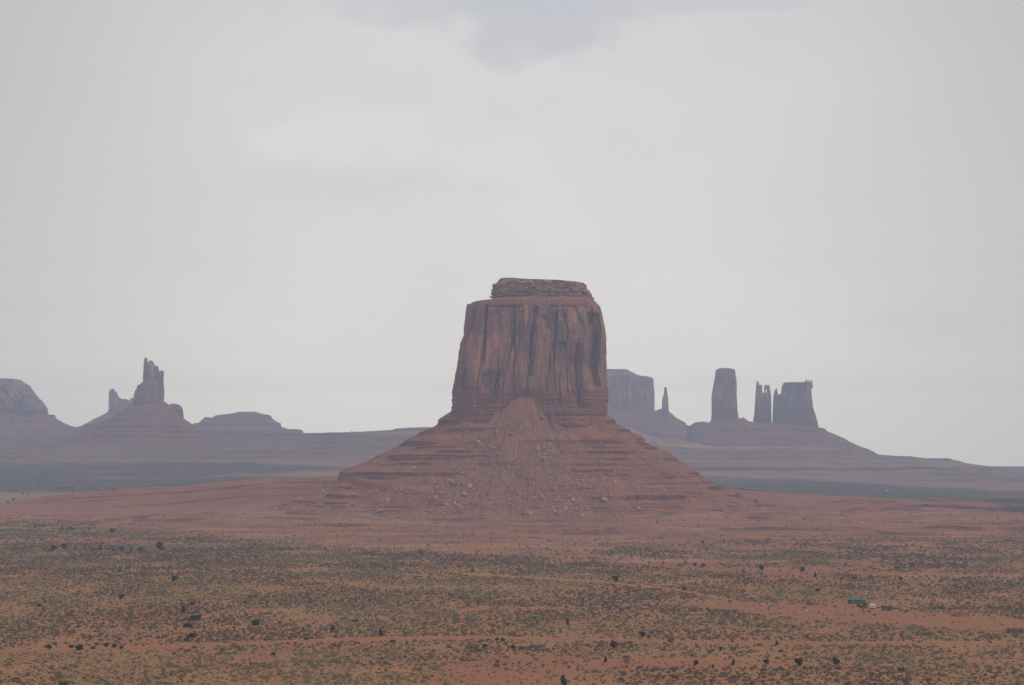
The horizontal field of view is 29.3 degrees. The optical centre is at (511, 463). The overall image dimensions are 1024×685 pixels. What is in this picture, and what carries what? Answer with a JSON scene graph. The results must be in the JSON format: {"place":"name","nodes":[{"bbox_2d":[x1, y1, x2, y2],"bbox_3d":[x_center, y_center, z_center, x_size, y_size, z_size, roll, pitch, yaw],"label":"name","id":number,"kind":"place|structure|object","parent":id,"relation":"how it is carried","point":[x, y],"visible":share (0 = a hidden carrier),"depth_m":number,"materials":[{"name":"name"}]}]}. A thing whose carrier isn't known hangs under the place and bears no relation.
{"place":"outdoors","nodes":[
{"label":"outdoors","id":0,"kind":"place"},
{"bbox_2d":[78,389,133,428],"bbox_3d":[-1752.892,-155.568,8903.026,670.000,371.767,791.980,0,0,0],"label":"butte","id":1,"kind":"object","parent":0,"point":[117,404],"visible":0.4,"depth_m":8855.36,"materials":[{"name":"brown stone"}]},
{"bbox_2d":[0,427,1023,684],"bbox_3d":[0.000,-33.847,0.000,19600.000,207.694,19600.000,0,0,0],"label":"ground","id":2,"kind":"structure","parent":0,"point":[240,473],"depth_m":1733.57,"materials":[{"name":"soil"}]},
{"bbox_2d":[0,378,83,436],"bbox_3d":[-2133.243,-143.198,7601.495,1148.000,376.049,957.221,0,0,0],"label":"mesa","id":3,"kind":"structure","parent":2,"relation":"on","point":[23,410],"depth_m":7450.73,"materials":[{"name":"brown stone"}]},
{"bbox_2d":[60,543,67,549],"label":"juniper","id":4,"kind":"object","parent":2,"relation":"on","point":[63,546],"visible":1,"depth_m":1584.37,"materials":[{"name":"green plant"}]},
{"bbox_2d":[58,680,70,684],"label":"olive shrub","id":5,"kind":"object","parent":2,"relation":"on","point":[62,682],"visible":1,"depth_m":612.32,"materials":[{"name":"green plant"}]},
{"bbox_2d":[74,644,83,649],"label":"juniper","id":6,"kind":"object","parent":2,"relation":"on","point":[79,647],"visible":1,"depth_m":735.18,"materials":[{"name":"green plant"}]},
{"bbox_2d":[62,357,232,445],"bbox_3d":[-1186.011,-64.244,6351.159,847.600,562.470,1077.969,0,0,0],"label":"butte","id":7,"kind":"object","parent":2,"relation":"on","point":[149,416],"visible":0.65,"depth_m":6274.29,"materials":[{"name":"brown stone"}]},
{"bbox_2d":[155,541,162,549],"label":"juniper","id":8,"kind":"object","parent":2,"relation":"on","point":[159,545],"visible":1,"depth_m":1579.66,"materials":[{"name":"green plant"}]},
{"bbox_2d":[183,623,193,627],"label":"juniper","id":9,"kind":"object","parent":2,"relation":"on","point":[187,625],"visible":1,"depth_m":833.26,"materials":[{"name":"green plant"}]},
{"bbox_2d":[186,632,195,637],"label":"juniper","id":10,"kind":"object","parent":2,"relation":"on","point":[191,634],"visible":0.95,"depth_m":787.46,"materials":[{"name":"green plant"}]},
{"bbox_2d":[189,615,199,619],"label":"juniper","id":11,"kind":"object","parent":2,"relation":"on","point":[194,617],"visible":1,"depth_m":874.04,"materials":[{"name":"green plant"}]},
{"bbox_2d":[192,412,303,432],"bbox_3d":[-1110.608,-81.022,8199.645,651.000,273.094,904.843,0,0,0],"label":"mesa","id":12,"kind":"structure","parent":2,"relation":"on","point":[246,422],"depth_m":8081.31,"materials":[{"name":"stone"}]},
{"bbox_2d":[251,619,260,624],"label":"juniper","id":13,"kind":"object","parent":2,"relation":"on","point":[255,622],"visible":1,"depth_m":846.54,"materials":[{"name":"green plant"}]},
{"bbox_2d":[417,549,425,553],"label":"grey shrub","id":14,"kind":"object","parent":2,"relation":"on","point":[421,551],"visible":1,"depth_m":1519.16,"materials":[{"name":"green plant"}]},
{"bbox_2d":[0,513,1023,684],"bbox_3d":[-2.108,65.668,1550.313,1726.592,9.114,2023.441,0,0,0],"label":"scrub","id":15,"kind":"object","parent":2,"relation":"on","point":[128,552],"visible":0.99,"depth_m":1025.10,"materials":[{"name":"green plant"}]},
{"bbox_2d":[253,406,809,515],"bbox_3d":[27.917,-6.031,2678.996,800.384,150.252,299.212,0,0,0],"label":"rubble","id":16,"kind":"object","parent":2,"relation":"on","point":[552,503],"visible":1,"depth_m":2637.84,"materials":[{"name":"brown stone"}]},
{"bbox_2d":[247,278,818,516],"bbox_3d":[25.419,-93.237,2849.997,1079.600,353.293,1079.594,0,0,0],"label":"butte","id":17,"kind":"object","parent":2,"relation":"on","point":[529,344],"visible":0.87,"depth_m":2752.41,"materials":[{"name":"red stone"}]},
{"bbox_2d":[446,479,454,484],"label":"boulder","id":18,"kind":"object","parent":17,"relation":"on","point":[450,481],"visible":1,"depth_m":2626.65,"materials":[{"name":"brown stone"}]},
{"bbox_2d":[560,674,566,684],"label":"juniper","id":19,"kind":"object","parent":2,"relation":"on","point":[563,680],"visible":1,"depth_m":618.85,"materials":[{"name":"green plant"}]},
{"bbox_2d":[610,639,618,647],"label":"juniper","id":20,"kind":"object","parent":2,"relation":"on","point":[613,644],"visible":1,"depth_m":739.43,"materials":[{"name":"green plant"}]},
{"bbox_2d":[612,575,619,581],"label":"juniper","id":21,"kind":"object","parent":2,"relation":"on","point":[616,577],"visible":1,"depth_m":1155.88,"materials":[{"name":"green plant"}]},
{"bbox_2d":[622,655,630,663],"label":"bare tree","id":22,"kind":"object","parent":2,"relation":"on","point":[626,658],"visible":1,"depth_m":678.75,"materials":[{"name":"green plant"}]},
{"bbox_2d":[607,369,688,440],"bbox_3d":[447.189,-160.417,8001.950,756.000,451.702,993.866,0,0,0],"label":"mesa","id":23,"kind":"structure","parent":2,"relation":"on","point":[631,398],"depth_m":7882.54,"materials":[{"name":"brown stone"}]},
{"bbox_2d":[661,387,669,418],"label":"rock spire","id":24,"kind":"object","parent":23,"relation":"on","point":[665,410],"visible":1,"depth_m":7687.27,"materials":[{"name":"brown stone"}]},
{"bbox_2d":[794,657,803,665],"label":"juniper","id":25,"kind":"object","parent":2,"relation":"on","point":[799,661],"visible":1,"depth_m":676.72,"materials":[{"name":"green plant"}]},
{"bbox_2d":[833,658,839,664],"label":"juniper","id":26,"kind":"object","parent":2,"relation":"on","point":[836,661],"visible":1,"depth_m":679.80,"materials":[{"name":"green plant"}]},
{"bbox_2d":[848,596,865,603],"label":"house","id":27,"kind":"structure","parent":2,"relation":"on","point":[856,600],"depth_m":978.39,"materials":[{"name":"green paint"}]},
{"bbox_2d":[856,602,867,612],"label":"cottonwood","id":28,"kind":"object","parent":2,"relation":"on","point":[865,604],"visible":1,"depth_m":909.92,"materials":[{"name":"green plant"}]},
{"bbox_2d":[881,605,891,610],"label":"shed","id":29,"kind":"structure","parent":2,"relation":"on","point":[886,608],"depth_m":932.28,"materials":[{"name":"brown wood"}]},
{"bbox_2d":[951,611,966,616],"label":"dirt mound","id":30,"kind":"object","parent":2,"relation":"on","point":[958,614],"visible":1,"depth_m":896.46,"materials":[{"name":"brown soil"}]},
{"bbox_2d":[1006,628,1023,632],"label":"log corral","id":31,"kind":"object","parent":2,"relation":"on","point":[1015,631],"visible":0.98,"depth_m":806.08,"materials":[{"name":"brown wood"}]},
{"bbox_2d":[0,0,1023,465],"label":"sky","id":32,"kind":"structure","parent":0,"point":[295,211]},
{"bbox_2d":[685,417,963,462],"bbox_3d":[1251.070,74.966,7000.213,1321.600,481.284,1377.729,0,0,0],"label":"ridge","id":33,"kind":"structure","parent":0,"point":[741,431],"depth_m":6891.99,"materials":[{"name":"brown stone"}]},
{"bbox_2d":[711,368,738,420],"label":"butte","id":34,"kind":"object","parent":33,"relation":"on","point":[724,400],"visible":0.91,"depth_m":6963.33,"materials":[{"name":"brown stone"}]},
{"bbox_2d":[753,381,771,422],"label":"butte","id":35,"kind":"object","parent":33,"relation":"on","point":[762,412],"visible":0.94,"depth_m":6982.74,"materials":[{"name":"brown stone"}]},
{"bbox_2d":[772,379,818,426],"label":"butte","id":36,"kind":"object","parent":33,"relation":"on","point":[792,403],"visible":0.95,"depth_m":6962.85,"materials":[{"name":"brown stone"}]}
]}

